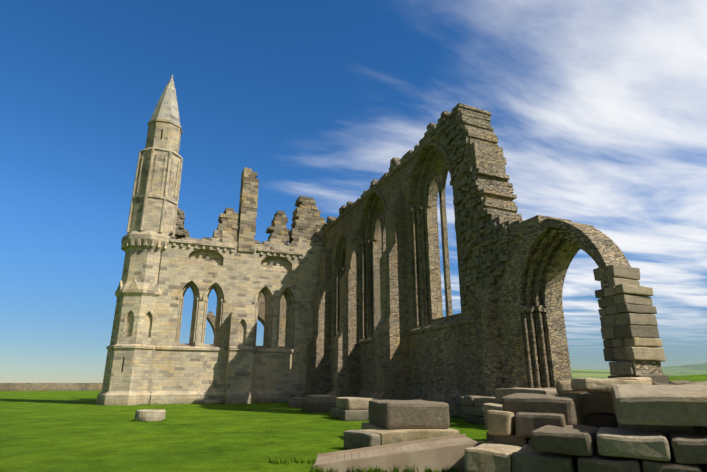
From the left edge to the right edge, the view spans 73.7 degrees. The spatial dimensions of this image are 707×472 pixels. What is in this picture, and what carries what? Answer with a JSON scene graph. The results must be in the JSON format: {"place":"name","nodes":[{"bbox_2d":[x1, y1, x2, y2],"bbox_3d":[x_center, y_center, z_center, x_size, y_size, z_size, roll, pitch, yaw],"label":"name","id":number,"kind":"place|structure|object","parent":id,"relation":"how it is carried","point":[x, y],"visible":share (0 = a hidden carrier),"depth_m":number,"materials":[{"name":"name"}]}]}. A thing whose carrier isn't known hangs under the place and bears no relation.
{"place":"outdoors","nodes":[
{"label":"outdoors","id":0,"kind":"place"},
{"bbox_2d":[0,383,102,390],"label":"boundary wall","id":1,"kind":"structure","parent":0,"point":[50,386],"depth_m":99.22,"materials":[{"name":"stone"}]},
{"bbox_2d":[175,207,184,239],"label":"wall fragment","id":2,"kind":"object","parent":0,"point":[180,219],"visible":0.1,"depth_m":42.93,"materials":[{"name":"beige stone"}]},
{"bbox_2d":[207,311,215,333],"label":"transept broken arch","id":3,"kind":"structure","parent":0,"point":[211,317],"depth_m":52.86,"materials":[{"name":"beige stone"}]},
{"bbox_2d":[0,391,487,471],"bbox_3d":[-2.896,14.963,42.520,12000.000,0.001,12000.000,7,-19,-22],"label":"ground","id":4,"kind":"structure","parent":0,"point":[61,431],"depth_m":15.38,"materials":[{"name":"green plant"}]},
{"bbox_2d":[96,118,182,404],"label":"tower","id":5,"kind":"structure","parent":4,"relation":"on","point":[151,226],"depth_m":39.95,"materials":[{"name":"stone"}]},
{"bbox_2d":[150,75,179,124],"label":"spire","id":6,"kind":"structure","parent":5,"relation":"on","point":[166,108],"depth_m":45.34,"materials":[{"name":"stone"}]},
{"bbox_2d":[134,409,165,421],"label":"stone block","id":7,"kind":"structure","parent":4,"relation":"on","point":[150,415],"depth_m":20.95,"materials":[{"name":"beige stone"}]},
{"bbox_2d":[147,231,323,397],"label":"wall","id":8,"kind":"structure","parent":4,"relation":"on","point":[242,278],"depth_m":41.98,"materials":[{"name":"beige stone"}]},
{"bbox_2d":[212,208,239,241],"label":"ruined wall fragment","id":9,"kind":"object","parent":8,"relation":"attached to","point":[228,219],"visible":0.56,"depth_m":43.88,"materials":[{"name":"stone"}]},
{"bbox_2d":[150,239,302,404],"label":"abbey facade trim","id":10,"kind":"structure","parent":8,"relation":"attached to","point":[192,397],"depth_m":40.92,"materials":[{"name":"beige stone"}]},
{"bbox_2d":[170,229,323,253],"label":"loose parapet stones","id":11,"kind":"object","parent":8,"relation":"on","point":[184,234],"visible":0.23,"depth_m":43.04,"materials":[{"name":"grey stone"}]},
{"bbox_2d":[266,210,288,244],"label":"ruined wall fragment","id":12,"kind":"object","parent":8,"relation":"attached to","point":[277,229],"visible":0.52,"depth_m":45.77,"materials":[{"name":"stone"}]},
{"bbox_2d":[288,196,324,243],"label":"ruined wall fragment","id":13,"kind":"object","parent":8,"relation":"attached to","point":[308,222],"visible":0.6,"depth_m":47.09,"materials":[{"name":"stone"}]},
{"bbox_2d":[224,312,254,403],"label":"buttress","id":14,"kind":"structure","parent":4,"relation":"on","point":[238,373],"depth_m":39.62,"materials":[{"name":"beige stone"}]},
{"bbox_2d":[257,293,285,345],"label":"transept east wall","id":15,"kind":"structure","parent":4,"relation":"on","point":[261,311],"depth_m":55.56,"materials":[{"name":"beige stone"}]},
{"bbox_2d":[103,401,465,471],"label":"grass tufts","id":16,"kind":"object","parent":4,"relation":"on","point":[275,461],"visible":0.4,"depth_m":9.09,"materials":[{"name":"green plant"}]},
{"bbox_2d":[288,398,305,407],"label":"stone block","id":17,"kind":"structure","parent":4,"relation":"on","point":[295,402],"depth_m":32.92,"materials":[{"name":"stone"}]},
{"bbox_2d":[302,395,337,412],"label":"stone block","id":18,"kind":"structure","parent":4,"relation":"on","point":[318,403],"depth_m":27.68,"materials":[{"name":"stone"}]},
{"bbox_2d":[331,397,377,420],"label":"stone blocks","id":19,"kind":"structure","parent":4,"relation":"on","point":[351,409],"depth_m":21.71,"materials":[{"name":"stone"}]},
{"bbox_2d":[343,428,407,448],"bbox_3d":[0.584,5.317,12.322,1.427,0.482,1.062,15,-23,-40],"label":"plinth block","id":20,"kind":"object","parent":4,"relation":"on","point":[355,439],"depth_m":11.96,"materials":[{"name":"stone"}]},
{"bbox_2d":[313,434,483,471],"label":"stone slab","id":21,"kind":"structure","parent":4,"relation":"on","point":[437,453],"depth_m":9.18,"materials":[{"name":"grey stone"}]},
{"bbox_2d":[361,399,458,441],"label":"stone block","id":22,"kind":"structure","parent":4,"relation":"on","point":[419,419],"depth_m":12.77,"materials":[{"name":"stone"}]},
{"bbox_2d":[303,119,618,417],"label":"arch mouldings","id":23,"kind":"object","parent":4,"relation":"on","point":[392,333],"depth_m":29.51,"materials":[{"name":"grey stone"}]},
{"bbox_2d":[460,396,495,424],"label":"stone blocks","id":24,"kind":"structure","parent":4,"relation":"on","point":[475,413],"depth_m":19.85,"materials":[{"name":"stone"}]},
{"bbox_2d":[465,425,706,471],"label":"wall","id":25,"kind":"structure","parent":4,"relation":"on","point":[572,448],"depth_m":6.22,"materials":[{"name":"stone"}]},
{"bbox_2d":[487,409,706,471],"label":"wall","id":26,"kind":"structure","parent":4,"relation":"on","point":[509,428],"depth_m":7.51,"materials":[{"name":"stone"}]},
{"bbox_2d":[502,393,582,424],"bbox_3d":[3.234,2.948,8.082,1.202,0.523,0.938,-13,-21,35],"label":"slab","id":27,"kind":"object","parent":26,"relation":"on","point":[570,408],"depth_m":7.75,"materials":[{"name":"stone"}]},
{"bbox_2d":[612,384,706,425],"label":"slab","id":28,"kind":"object","parent":26,"relation":"on","point":[664,405],"depth_m":6.07,"materials":[{"name":"stone"}]},
{"bbox_2d":[579,393,618,427],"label":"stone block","id":29,"kind":"structure","parent":4,"relation":"on","point":[598,409],"depth_m":8.26,"materials":[{"name":"stone"}]},
{"bbox_2d":[556,381,599,394],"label":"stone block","id":30,"kind":"structure","parent":29,"relation":"on","point":[563,387],"depth_m":8.69,"materials":[{"name":"stone"}]},
{"bbox_2d":[571,378,642,392],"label":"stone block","id":31,"kind":"structure","parent":29,"relation":"on","point":[593,385],"depth_m":7.59,"materials":[{"name":"stone"}]},
{"bbox_2d":[607,377,651,384],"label":"slab","id":32,"kind":"structure","parent":29,"relation":"on","point":[646,380],"depth_m":7.83,"materials":[{"name":"stone"}]},
{"bbox_2d":[238,167,258,252],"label":"chimney-like pillar","id":33,"kind":"structure","parent":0,"point":[248,205],"depth_m":44.73,"materials":[{"name":"beige stone"}]},
{"bbox_2d":[0,0,706,382],"label":"sky","id":34,"kind":"structure","parent":0,"point":[598,108],"materials":[{"name":"blue"}]},
{"bbox_2d":[324,109,662,394],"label":"nave wall","id":35,"kind":"structure","parent":0,"point":[443,361],"depth_m":25.65,"materials":[{"name":"grey stone"}]},
{"bbox_2d":[323,111,460,230],"bbox_3d":[2.361,-3.925,37.761,2.268,1.328,23.861,7,-19,-22],"label":"broken wall top","id":36,"kind":"object","parent":35,"relation":"on","point":[395,162],"visible":0.23,"depth_m":32.93,"materials":[{"name":"grey stone"}]},
{"bbox_2d":[445,103,521,309],"bbox_3d":[7.359,-2.139,24.673,2.397,11.687,5.013,7,-19,-22],"label":"broken wall end","id":37,"kind":"object","parent":35,"relation":"attached to","point":[474,229],"visible":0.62,"depth_m":24.46,"materials":[{"name":"grey stone"}]},
{"bbox_2d":[482,387,586,440],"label":"wall","id":38,"kind":"structure","parent":0,"point":[500,394],"depth_m":13.37,"materials":[{"name":"stone"}]},
{"bbox_2d":[557,380,706,395],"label":"rubble","id":39,"kind":"object","parent":38,"relation":"on","point":[683,382],"visible":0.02,"depth_m":13.51,"materials":[{"name":"stone"}]},
{"bbox_2d":[593,265,668,383],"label":"nave arch stump blocks","id":40,"kind":"structure","parent":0,"point":[639,332],"depth_m":16.13,"materials":[{"name":"beige stone"}]},
{"bbox_2d":[571,363,706,378],"bbox_3d":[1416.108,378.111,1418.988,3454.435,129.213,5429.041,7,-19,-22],"label":"distant hills","id":41,"kind":"structure","parent":0,"point":[691,369],"depth_m":1211.17,"materials":[{"name":"green plant"}]},
{"bbox_2d":[669,374,706,381],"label":"field","id":42,"kind":"structure","parent":0,"point":[698,378],"depth_m":43.91,"materials":[{"name":"green plant"}]}
]}

